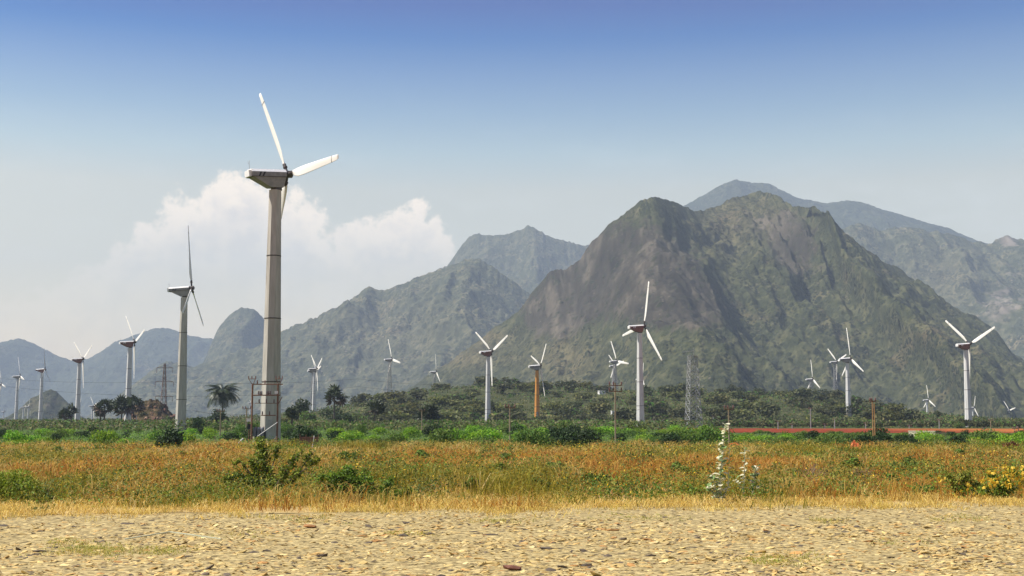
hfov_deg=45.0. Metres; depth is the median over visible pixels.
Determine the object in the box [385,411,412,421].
hill tree
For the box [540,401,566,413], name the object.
hill tree
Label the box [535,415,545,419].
hill tree
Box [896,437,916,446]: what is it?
dark shrub
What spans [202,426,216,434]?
green shrub
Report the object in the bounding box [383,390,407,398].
hill tree
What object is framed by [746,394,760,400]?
hill tree
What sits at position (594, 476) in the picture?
field bush
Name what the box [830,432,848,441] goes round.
green shrub
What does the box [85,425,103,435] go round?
dark shrub
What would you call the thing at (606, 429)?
green shrub
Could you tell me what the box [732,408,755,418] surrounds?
hill tree
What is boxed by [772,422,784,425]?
tree
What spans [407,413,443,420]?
hill tree
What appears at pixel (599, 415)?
hill tree
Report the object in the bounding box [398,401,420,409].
hill tree
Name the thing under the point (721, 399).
hill tree
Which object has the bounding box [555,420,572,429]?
scrub bush
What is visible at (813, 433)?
dark shrub
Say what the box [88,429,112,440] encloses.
green shrub
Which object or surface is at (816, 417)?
hill tree
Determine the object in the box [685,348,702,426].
steel mast
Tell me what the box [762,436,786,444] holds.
green shrub
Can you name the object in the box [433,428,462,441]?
green shrub
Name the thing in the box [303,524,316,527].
loose stone
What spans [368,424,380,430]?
scrub bush
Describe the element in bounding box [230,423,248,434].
green shrub
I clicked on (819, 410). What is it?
hill tree
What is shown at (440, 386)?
hill tree
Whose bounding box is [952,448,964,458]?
field bush
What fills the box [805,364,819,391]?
wind turbine
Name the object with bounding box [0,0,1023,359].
sky
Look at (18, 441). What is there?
green shrub
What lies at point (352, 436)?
green shrub
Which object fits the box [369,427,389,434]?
green shrub
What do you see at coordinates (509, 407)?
utility pole
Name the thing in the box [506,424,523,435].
dark shrub
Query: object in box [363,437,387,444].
green shrub
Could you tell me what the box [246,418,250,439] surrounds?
meter box
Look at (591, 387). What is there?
hill tree
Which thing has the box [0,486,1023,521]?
straw grass
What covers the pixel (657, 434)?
dark shrub
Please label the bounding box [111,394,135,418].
tree
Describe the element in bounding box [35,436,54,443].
green shrub
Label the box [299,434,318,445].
enclosure fence
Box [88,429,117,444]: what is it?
green shrub
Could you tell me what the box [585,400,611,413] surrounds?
hill tree
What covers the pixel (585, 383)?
hill tree
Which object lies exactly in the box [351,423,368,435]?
green shrub
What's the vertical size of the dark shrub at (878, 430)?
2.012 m
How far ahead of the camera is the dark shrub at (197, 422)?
237.76 m
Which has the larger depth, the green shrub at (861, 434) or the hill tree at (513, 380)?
the hill tree at (513, 380)
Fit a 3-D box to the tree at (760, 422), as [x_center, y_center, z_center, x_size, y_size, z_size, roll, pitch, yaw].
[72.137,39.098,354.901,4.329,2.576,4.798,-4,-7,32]
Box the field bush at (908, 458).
[902,457,924,466]
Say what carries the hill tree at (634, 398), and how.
on the ground at (531, 404)
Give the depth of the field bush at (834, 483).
42.22 m
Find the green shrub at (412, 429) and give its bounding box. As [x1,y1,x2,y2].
[400,426,423,436]
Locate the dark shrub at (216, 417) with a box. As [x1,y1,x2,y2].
[207,409,228,423]
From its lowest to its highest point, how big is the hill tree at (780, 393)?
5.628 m
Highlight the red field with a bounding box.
[664,428,1023,432]
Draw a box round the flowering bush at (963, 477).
[937,469,988,497]
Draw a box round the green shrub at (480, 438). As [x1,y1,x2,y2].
[471,435,494,444]
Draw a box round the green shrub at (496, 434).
[468,427,502,440]
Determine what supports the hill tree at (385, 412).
on the ground at (531, 404)
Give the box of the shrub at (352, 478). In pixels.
[311,464,412,500]
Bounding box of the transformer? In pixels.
[252,426,265,442]
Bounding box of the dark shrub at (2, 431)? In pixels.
[0,429,9,438]
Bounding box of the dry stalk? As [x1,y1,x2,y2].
[125,531,220,539]
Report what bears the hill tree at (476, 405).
on the ground at (531, 404)
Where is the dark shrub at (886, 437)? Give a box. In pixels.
[877,433,894,443]
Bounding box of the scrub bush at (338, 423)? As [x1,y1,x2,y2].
[329,421,343,427]
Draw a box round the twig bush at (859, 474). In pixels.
[850,465,876,479]
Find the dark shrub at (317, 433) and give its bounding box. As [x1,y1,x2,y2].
[312,430,321,438]
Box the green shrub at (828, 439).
[813,434,848,445]
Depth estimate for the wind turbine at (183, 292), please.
260.24 m
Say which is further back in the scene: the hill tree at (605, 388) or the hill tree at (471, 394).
the hill tree at (605, 388)
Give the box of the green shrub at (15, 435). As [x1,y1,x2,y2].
[2,430,32,441]
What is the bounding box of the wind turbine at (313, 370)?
[308,356,321,410]
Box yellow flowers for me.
[5,439,1021,493]
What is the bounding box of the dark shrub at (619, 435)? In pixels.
[610,432,627,441]
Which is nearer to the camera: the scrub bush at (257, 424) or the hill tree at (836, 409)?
the scrub bush at (257, 424)
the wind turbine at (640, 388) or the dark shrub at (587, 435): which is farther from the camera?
the wind turbine at (640, 388)
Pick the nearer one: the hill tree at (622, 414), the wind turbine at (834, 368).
the hill tree at (622, 414)
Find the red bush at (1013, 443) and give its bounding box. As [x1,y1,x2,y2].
[1002,438,1018,449]
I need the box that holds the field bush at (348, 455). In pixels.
[337,451,361,461]
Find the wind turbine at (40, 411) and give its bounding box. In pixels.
[35,350,49,420]
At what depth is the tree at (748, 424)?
341.95 m
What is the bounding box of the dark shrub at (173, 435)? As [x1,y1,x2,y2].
[155,426,183,447]
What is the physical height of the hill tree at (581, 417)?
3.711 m
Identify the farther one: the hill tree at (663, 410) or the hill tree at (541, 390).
the hill tree at (541, 390)
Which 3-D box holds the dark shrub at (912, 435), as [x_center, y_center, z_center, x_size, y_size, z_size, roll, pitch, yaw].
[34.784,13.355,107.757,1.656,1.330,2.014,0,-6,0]
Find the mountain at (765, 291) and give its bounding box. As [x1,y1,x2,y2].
[405,191,1023,418]
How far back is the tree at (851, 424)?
352.94 m
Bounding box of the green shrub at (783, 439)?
[771,435,796,444]
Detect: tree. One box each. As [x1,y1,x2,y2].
[57,407,73,419]
[91,398,113,421]
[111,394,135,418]
[122,394,145,421]
[162,415,174,419]
[281,416,295,422]
[290,397,311,420]
[299,411,317,424]
[319,406,342,422]
[341,412,356,421]
[347,393,371,404]
[351,413,364,420]
[363,410,392,418]
[363,414,376,419]
[364,399,386,423]
[366,392,392,401]
[370,417,385,423]
[380,414,406,423]
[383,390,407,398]
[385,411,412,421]
[387,397,398,404]
[390,404,415,416]
[396,396,419,406]
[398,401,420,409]
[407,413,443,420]
[409,390,430,399]
[415,401,440,425]
[427,394,450,408]
[431,382,451,389]
[440,409,470,420]
[441,399,463,406]
[446,393,470,400]
[450,404,469,411]
[462,398,483,404]
[462,411,481,418]
[463,389,475,392]
[464,391,477,398]
[466,402,483,407]
[467,405,484,414]
[474,376,490,386]
[481,377,497,386]
[481,400,499,411]
[485,380,501,385]
[487,411,518,421]
[494,383,514,393]
[495,402,524,412]
[498,377,520,385]
[499,410,526,418]
[515,383,530,390]
[515,416,539,420]
[528,381,546,389]
[529,386,544,392]
[532,381,554,389]
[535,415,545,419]
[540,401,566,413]
[549,392,563,395]
[550,409,572,419]
[550,416,563,420]
[555,380,576,390]
[558,407,579,415]
[564,401,582,408]
[569,415,593,420]
[570,380,580,388]
[573,392,593,400]
[578,381,592,387]
[582,386,599,390]
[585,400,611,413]
[589,413,609,421]
[597,385,611,392]
[598,398,610,402]
[609,407,636,419]
[610,396,623,400]
[624,400,635,403]
[629,396,636,401]
[636,385,653,390]
[644,388,653,394]
[644,399,667,413]
[644,401,662,413]
[647,396,663,401]
[647,412,670,419]
[654,407,674,414]
[659,386,681,396]
[665,390,687,399]
[665,407,694,419]
[673,382,689,390]
[685,414,704,421]
[688,386,706,397]
[690,406,705,412]
[703,396,712,403]
[705,392,721,397]
[705,407,738,420]
[710,394,729,404]
[714,388,728,393]
[718,402,741,411]
[724,384,737,391]
[724,390,751,401]
[727,420,738,427]
[729,400,760,409]
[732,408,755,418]
[743,422,754,426]
[744,416,758,421]
[745,390,764,394]
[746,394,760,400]
[752,402,780,419]
[755,420,768,425]
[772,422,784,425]
[775,389,790,398]
[783,391,794,397]
[784,398,795,405]
[786,422,799,426]
[791,387,820,399]
[791,401,812,408]
[794,396,812,403]
[803,413,828,421]
[814,408,835,416]
[815,420,829,426]
[816,389,829,396]
[816,389,844,402]
[818,400,845,407]
[822,406,844,415]
[827,405,849,415]
[833,394,863,403]
[838,417,852,421]
[844,405,864,414]
[844,417,868,421]
[844,422,855,426]
[851,402,864,408]
[854,420,863,425]
[858,409,883,421]
[861,401,884,410]
[864,403,888,410]
[873,410,903,421]
[873,422,888,427]
[882,403,906,412]
[885,421,895,425]
[900,410,923,422]
[900,422,912,426]
[916,422,923,427]
[921,420,934,426]
[930,418,943,425]
[933,410,944,416]
[958,420,973,427]
[970,421,982,427]
[980,419,992,426]
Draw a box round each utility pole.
[217,409,224,435]
[505,404,515,439]
[609,381,621,443]
[724,405,733,443]
[869,397,875,436]
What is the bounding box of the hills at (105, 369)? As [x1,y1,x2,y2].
[0,328,212,417]
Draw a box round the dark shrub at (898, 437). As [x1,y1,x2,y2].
[893,433,913,443]
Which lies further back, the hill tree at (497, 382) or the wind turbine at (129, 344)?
the hill tree at (497, 382)
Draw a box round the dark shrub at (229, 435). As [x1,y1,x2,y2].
[220,431,240,441]
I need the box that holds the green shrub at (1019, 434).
[1010,431,1023,438]
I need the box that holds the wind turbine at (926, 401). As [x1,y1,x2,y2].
[923,385,935,413]
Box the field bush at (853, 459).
[837,457,859,468]
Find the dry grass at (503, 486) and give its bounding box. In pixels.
[0,437,1023,512]
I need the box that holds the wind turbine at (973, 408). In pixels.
[972,401,977,416]
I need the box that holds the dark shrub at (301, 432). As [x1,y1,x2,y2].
[288,425,315,442]
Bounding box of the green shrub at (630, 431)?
[619,428,636,436]
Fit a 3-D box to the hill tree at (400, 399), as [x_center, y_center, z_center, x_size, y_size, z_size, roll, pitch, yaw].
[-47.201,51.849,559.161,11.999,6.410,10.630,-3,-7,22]
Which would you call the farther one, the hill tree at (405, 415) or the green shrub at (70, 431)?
the hill tree at (405, 415)
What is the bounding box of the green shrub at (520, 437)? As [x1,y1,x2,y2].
[506,428,545,445]
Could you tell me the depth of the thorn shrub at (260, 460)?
39.69 m
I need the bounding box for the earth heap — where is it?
[851,440,860,448]
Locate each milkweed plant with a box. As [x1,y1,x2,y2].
[706,423,733,501]
[733,447,761,493]
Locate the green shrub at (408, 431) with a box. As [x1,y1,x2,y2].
[402,427,422,437]
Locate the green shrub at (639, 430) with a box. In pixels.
[633,427,647,434]
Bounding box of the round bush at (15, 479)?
[0,468,44,500]
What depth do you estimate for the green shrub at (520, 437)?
106.83 m
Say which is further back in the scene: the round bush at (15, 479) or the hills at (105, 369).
the hills at (105, 369)
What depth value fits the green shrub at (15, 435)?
119.55 m
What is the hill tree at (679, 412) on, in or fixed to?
on the ground at (531, 404)
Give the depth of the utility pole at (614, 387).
114.06 m
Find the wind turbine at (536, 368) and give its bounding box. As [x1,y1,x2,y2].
[528,345,545,417]
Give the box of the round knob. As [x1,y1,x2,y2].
[203,307,263,362]
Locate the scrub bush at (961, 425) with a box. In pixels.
[954,422,965,427]
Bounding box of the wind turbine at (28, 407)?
[25,403,29,418]
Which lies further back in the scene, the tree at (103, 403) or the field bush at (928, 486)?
the tree at (103, 403)
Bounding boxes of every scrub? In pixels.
[0,382,1023,431]
[0,428,1023,447]
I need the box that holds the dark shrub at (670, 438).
[658,432,683,445]
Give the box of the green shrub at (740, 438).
[725,435,748,440]
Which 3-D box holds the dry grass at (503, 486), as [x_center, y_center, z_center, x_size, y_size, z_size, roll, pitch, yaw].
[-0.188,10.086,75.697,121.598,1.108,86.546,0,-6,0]
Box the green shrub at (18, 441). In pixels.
[5,439,30,446]
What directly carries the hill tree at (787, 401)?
on the ground at (531, 404)
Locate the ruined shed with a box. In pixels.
[909,431,945,435]
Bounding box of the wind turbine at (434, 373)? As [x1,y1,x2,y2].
[430,354,439,390]
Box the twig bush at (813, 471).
[795,462,829,482]
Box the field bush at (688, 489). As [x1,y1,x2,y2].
[687,486,701,494]
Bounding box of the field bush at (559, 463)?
[546,461,564,471]
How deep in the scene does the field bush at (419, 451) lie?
72.48 m
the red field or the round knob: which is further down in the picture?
the red field
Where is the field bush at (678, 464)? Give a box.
[670,462,690,474]
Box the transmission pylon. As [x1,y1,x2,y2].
[155,363,173,404]
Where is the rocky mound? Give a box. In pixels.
[120,399,175,423]
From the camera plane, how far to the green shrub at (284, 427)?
212.90 m
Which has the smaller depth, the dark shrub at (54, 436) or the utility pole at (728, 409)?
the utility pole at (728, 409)
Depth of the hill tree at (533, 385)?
636.55 m
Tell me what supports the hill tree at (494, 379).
on the ground at (531, 404)
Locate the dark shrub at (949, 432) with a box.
[944,431,956,435]
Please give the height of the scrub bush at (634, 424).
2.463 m
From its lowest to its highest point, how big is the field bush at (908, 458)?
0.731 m
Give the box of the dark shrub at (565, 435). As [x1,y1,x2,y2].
[552,429,579,446]
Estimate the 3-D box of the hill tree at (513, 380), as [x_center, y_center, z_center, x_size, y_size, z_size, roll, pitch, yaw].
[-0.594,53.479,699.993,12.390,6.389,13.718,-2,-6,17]
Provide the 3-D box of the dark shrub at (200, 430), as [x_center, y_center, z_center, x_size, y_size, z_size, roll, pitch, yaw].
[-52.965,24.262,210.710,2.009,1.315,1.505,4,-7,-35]
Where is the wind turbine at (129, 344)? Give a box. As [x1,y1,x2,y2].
[119,317,144,420]
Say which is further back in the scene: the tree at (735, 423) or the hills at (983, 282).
the hills at (983, 282)
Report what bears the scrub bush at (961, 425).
on the ground at (531, 404)
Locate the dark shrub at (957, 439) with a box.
[943,435,968,444]
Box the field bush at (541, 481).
[530,477,551,487]
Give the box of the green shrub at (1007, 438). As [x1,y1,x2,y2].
[996,433,1020,443]
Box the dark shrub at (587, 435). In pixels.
[574,429,603,444]
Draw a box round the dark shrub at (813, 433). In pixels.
[803,430,822,439]
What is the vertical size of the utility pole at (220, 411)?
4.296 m
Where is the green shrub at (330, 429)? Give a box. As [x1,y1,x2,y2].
[325,427,343,434]
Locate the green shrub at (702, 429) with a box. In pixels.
[692,425,708,435]
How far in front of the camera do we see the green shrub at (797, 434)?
144.29 m
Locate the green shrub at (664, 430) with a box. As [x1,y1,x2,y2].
[654,428,671,433]
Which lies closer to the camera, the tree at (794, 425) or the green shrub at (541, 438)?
the green shrub at (541, 438)
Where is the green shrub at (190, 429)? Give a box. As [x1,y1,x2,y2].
[187,428,197,434]
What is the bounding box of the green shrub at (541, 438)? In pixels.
[518,427,554,445]
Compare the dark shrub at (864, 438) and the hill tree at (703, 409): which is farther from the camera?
the hill tree at (703, 409)
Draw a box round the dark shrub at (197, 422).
[189,415,207,430]
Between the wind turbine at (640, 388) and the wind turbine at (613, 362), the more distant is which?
the wind turbine at (613, 362)
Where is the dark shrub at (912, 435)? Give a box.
[904,433,920,444]
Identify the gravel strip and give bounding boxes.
[0,504,1023,575]
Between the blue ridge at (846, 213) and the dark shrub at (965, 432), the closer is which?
the dark shrub at (965, 432)
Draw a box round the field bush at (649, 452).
[637,451,653,458]
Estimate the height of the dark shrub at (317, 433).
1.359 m
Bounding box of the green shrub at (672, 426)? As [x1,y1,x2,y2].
[668,424,679,429]
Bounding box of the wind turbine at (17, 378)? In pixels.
[12,359,23,418]
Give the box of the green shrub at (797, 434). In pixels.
[779,431,806,440]
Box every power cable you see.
[0,378,476,384]
[5,386,464,396]
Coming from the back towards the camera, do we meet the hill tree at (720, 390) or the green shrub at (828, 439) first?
the hill tree at (720, 390)
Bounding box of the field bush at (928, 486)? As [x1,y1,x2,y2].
[912,484,934,493]
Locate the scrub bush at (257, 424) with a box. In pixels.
[245,420,259,427]
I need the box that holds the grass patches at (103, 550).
[16,512,993,567]
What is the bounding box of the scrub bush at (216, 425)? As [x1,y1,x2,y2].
[209,422,219,430]
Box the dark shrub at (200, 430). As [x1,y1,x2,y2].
[195,427,203,433]
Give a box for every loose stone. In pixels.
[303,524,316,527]
[503,565,520,569]
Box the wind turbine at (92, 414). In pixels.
[89,399,97,418]
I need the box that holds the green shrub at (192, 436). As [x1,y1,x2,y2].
[183,432,197,442]
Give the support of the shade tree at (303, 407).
on the ground at (531, 404)
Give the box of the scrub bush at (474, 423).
[460,422,478,430]
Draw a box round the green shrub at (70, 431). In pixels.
[60,428,76,436]
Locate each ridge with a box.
[86,258,529,418]
[683,179,987,244]
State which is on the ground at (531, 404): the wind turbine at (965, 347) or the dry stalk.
the wind turbine at (965, 347)
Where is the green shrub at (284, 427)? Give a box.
[281,422,294,431]
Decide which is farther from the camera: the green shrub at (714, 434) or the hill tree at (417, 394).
the hill tree at (417, 394)
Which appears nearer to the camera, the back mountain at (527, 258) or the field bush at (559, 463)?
the field bush at (559, 463)
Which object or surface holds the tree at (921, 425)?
on the ground at (531, 404)
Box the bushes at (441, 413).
[193,409,634,414]
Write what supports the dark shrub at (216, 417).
on the ground at (531, 404)
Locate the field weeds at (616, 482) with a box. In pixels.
[0,437,1023,506]
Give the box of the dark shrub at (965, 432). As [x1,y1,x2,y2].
[960,429,970,437]
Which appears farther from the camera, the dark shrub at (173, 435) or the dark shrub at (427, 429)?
the dark shrub at (427, 429)
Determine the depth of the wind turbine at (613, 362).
740.60 m
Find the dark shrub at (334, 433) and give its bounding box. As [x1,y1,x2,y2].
[326,431,340,441]
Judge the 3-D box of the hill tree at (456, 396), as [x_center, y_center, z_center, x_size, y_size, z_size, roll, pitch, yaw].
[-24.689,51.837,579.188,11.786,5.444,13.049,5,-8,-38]
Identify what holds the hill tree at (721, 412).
on the ground at (531, 404)
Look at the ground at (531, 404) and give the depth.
504.70 m
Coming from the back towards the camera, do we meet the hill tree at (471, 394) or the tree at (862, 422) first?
the hill tree at (471, 394)
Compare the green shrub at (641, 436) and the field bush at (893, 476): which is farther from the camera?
the green shrub at (641, 436)
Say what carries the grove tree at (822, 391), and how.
on the ground at (531, 404)
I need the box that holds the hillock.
[0,389,88,420]
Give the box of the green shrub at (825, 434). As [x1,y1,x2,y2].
[811,432,830,440]
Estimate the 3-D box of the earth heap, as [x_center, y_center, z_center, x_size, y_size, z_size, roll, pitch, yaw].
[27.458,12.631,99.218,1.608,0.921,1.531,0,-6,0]
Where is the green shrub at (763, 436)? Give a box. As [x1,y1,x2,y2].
[756,435,772,438]
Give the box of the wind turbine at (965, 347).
[945,321,994,426]
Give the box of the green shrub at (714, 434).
[695,424,737,443]
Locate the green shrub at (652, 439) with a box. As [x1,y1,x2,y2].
[643,434,660,444]
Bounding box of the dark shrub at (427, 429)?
[422,423,443,437]
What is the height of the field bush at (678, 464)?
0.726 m
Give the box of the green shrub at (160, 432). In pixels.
[148,428,170,440]
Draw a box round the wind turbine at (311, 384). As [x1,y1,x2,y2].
[307,355,320,412]
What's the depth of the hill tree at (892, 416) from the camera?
438.90 m
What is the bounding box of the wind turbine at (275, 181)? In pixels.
[244,93,338,441]
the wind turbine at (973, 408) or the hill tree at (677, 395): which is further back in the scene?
the wind turbine at (973, 408)
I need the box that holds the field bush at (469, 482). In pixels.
[461,476,479,491]
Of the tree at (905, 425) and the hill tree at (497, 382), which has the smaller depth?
the tree at (905, 425)
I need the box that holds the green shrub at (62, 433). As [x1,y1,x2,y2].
[49,429,69,438]
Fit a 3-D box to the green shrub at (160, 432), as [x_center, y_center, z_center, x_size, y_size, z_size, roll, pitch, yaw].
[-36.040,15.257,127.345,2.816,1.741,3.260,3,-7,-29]
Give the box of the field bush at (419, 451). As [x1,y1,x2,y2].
[415,449,433,460]
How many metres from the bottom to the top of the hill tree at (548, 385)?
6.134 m
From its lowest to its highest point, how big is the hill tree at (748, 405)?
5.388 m
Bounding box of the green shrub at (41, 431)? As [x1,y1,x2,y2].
[35,428,48,435]
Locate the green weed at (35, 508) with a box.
[33,505,50,511]
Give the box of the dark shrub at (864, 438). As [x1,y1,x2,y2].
[848,434,875,445]
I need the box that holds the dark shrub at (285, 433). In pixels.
[281,430,294,439]
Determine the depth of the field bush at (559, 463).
53.73 m
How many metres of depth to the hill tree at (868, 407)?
531.38 m
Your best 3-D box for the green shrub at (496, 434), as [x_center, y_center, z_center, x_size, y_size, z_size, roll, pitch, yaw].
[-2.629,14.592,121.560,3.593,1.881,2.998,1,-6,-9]
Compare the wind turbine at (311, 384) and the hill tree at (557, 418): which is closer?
the hill tree at (557, 418)
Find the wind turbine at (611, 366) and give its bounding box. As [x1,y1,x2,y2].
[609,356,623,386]
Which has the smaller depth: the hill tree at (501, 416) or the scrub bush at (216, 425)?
the scrub bush at (216, 425)
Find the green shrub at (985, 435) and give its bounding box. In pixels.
[967,429,998,440]
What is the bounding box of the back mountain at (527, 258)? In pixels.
[436,225,588,293]
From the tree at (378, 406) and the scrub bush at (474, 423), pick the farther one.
the tree at (378, 406)
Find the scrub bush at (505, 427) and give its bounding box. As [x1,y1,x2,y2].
[499,424,514,433]
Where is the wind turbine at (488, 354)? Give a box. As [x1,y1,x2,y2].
[475,332,507,420]
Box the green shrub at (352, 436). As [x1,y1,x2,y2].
[333,430,367,441]
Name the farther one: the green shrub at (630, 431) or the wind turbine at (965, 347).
the wind turbine at (965, 347)
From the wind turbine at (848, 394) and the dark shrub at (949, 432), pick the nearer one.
the dark shrub at (949, 432)
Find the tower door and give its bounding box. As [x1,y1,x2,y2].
[265,420,272,436]
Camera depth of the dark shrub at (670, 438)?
106.55 m
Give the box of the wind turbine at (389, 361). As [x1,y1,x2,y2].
[384,340,399,391]
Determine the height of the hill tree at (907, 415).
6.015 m
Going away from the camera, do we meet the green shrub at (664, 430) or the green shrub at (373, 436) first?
the green shrub at (373, 436)
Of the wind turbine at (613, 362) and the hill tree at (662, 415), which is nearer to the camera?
the hill tree at (662, 415)
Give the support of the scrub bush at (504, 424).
on the ground at (531, 404)
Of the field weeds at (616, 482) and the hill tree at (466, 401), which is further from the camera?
the hill tree at (466, 401)
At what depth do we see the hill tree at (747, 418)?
470.19 m
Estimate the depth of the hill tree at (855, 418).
440.70 m
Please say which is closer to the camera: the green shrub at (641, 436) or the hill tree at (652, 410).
the green shrub at (641, 436)
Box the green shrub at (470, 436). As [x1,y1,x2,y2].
[460,432,485,441]
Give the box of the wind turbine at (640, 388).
[622,281,661,424]
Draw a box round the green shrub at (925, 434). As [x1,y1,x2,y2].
[920,432,932,439]
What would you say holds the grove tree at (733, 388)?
on the ground at (531, 404)
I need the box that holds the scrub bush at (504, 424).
[496,422,511,432]
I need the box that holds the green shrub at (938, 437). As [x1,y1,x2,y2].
[927,434,944,440]
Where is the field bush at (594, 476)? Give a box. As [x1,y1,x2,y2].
[580,473,610,484]
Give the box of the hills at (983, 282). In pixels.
[842,223,1023,359]
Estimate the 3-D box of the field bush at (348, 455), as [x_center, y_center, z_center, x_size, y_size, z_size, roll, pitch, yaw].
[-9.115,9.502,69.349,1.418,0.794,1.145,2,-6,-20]
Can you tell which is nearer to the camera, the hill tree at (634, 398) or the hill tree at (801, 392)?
the hill tree at (634, 398)
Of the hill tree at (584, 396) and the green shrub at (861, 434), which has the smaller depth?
the green shrub at (861, 434)
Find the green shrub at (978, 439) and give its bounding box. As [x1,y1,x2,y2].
[967,436,981,442]
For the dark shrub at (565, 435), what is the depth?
107.03 m
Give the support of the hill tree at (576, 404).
on the ground at (531, 404)
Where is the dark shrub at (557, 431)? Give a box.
[541,427,564,442]
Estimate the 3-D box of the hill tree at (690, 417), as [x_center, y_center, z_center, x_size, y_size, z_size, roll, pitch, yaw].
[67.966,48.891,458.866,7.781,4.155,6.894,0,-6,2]
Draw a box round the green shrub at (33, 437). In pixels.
[26,434,43,442]
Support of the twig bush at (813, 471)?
on the ground at (531, 404)
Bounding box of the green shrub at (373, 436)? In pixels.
[363,434,379,440]
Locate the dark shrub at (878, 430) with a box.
[865,427,891,436]
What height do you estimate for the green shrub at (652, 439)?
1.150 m
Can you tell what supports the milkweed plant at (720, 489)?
on the ground at (531, 404)
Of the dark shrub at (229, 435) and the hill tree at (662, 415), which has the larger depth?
the hill tree at (662, 415)
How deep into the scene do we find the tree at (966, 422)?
347.30 m
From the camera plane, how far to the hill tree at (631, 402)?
571.68 m
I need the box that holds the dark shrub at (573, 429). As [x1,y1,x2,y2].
[563,426,582,433]
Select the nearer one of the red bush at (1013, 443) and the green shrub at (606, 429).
the red bush at (1013, 443)
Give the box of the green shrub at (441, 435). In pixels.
[427,427,458,442]
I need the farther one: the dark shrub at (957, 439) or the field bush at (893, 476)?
the dark shrub at (957, 439)
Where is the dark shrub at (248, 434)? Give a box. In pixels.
[245,430,252,439]
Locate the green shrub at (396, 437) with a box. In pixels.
[381,431,409,443]
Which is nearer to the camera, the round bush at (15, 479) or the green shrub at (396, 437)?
the round bush at (15, 479)
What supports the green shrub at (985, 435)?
on the ground at (531, 404)
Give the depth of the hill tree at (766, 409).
490.26 m
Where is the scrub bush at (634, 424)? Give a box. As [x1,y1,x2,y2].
[625,421,649,432]
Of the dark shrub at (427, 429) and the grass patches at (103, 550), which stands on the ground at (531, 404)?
the dark shrub at (427, 429)
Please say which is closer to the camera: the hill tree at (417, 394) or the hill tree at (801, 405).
the hill tree at (801, 405)
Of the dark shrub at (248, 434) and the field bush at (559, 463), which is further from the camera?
the dark shrub at (248, 434)
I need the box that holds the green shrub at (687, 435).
[665,426,699,443]
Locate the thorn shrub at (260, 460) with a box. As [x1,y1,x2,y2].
[221,435,320,495]
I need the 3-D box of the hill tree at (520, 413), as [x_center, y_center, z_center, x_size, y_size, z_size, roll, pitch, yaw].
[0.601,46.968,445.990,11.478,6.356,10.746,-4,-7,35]
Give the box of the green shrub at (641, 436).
[634,433,651,441]
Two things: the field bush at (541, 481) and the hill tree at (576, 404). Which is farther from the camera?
the hill tree at (576, 404)
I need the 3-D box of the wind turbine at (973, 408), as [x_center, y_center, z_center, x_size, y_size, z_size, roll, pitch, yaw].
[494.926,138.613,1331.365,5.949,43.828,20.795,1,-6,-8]
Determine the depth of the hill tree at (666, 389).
622.07 m
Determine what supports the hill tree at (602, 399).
on the ground at (531, 404)
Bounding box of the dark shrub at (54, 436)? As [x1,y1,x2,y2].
[50,433,61,441]
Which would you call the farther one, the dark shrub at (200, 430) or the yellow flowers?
the dark shrub at (200, 430)
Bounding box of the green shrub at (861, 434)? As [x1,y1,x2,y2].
[852,432,872,439]
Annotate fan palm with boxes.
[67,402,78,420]
[95,408,106,422]
[285,406,297,424]
[323,384,349,420]
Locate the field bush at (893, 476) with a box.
[886,472,904,483]
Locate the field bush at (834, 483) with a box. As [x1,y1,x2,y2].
[825,479,847,490]
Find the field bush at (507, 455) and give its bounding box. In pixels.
[500,452,514,459]
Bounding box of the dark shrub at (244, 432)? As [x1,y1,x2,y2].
[240,427,250,438]
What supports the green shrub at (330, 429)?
on the ground at (531, 404)
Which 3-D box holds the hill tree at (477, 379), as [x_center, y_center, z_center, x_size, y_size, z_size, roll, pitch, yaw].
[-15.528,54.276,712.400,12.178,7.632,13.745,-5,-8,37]
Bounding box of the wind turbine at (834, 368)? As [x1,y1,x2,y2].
[828,349,845,390]
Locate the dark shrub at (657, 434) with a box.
[649,431,661,441]
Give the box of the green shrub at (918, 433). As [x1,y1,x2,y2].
[915,430,935,440]
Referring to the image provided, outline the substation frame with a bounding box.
[248,376,282,441]
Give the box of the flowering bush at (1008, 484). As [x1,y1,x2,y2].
[968,462,1023,497]
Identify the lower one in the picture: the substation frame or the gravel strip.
the gravel strip
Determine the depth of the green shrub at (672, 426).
204.82 m
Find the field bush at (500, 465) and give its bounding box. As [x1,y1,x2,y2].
[485,462,504,468]
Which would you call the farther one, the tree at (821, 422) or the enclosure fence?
the tree at (821, 422)
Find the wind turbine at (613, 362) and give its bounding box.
[609,342,628,390]
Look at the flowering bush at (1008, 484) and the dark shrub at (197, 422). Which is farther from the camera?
the dark shrub at (197, 422)
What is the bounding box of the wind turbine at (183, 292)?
[167,227,203,430]
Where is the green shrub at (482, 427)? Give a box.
[475,425,495,432]
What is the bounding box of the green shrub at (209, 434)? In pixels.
[202,432,214,438]
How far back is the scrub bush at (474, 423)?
226.78 m
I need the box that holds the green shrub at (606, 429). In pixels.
[596,426,619,435]
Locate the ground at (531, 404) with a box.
[0,387,1023,516]
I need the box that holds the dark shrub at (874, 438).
[868,433,887,444]
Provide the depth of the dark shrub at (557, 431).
111.85 m
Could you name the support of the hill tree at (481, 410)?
on the ground at (531, 404)
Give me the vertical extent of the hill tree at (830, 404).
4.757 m
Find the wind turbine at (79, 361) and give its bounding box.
[71,342,91,419]
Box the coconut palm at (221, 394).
[203,383,241,412]
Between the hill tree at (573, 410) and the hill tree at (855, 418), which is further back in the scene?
the hill tree at (573, 410)
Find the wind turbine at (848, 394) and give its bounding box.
[839,328,863,416]
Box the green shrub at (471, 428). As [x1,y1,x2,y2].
[465,424,479,432]
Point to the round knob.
(241, 327)

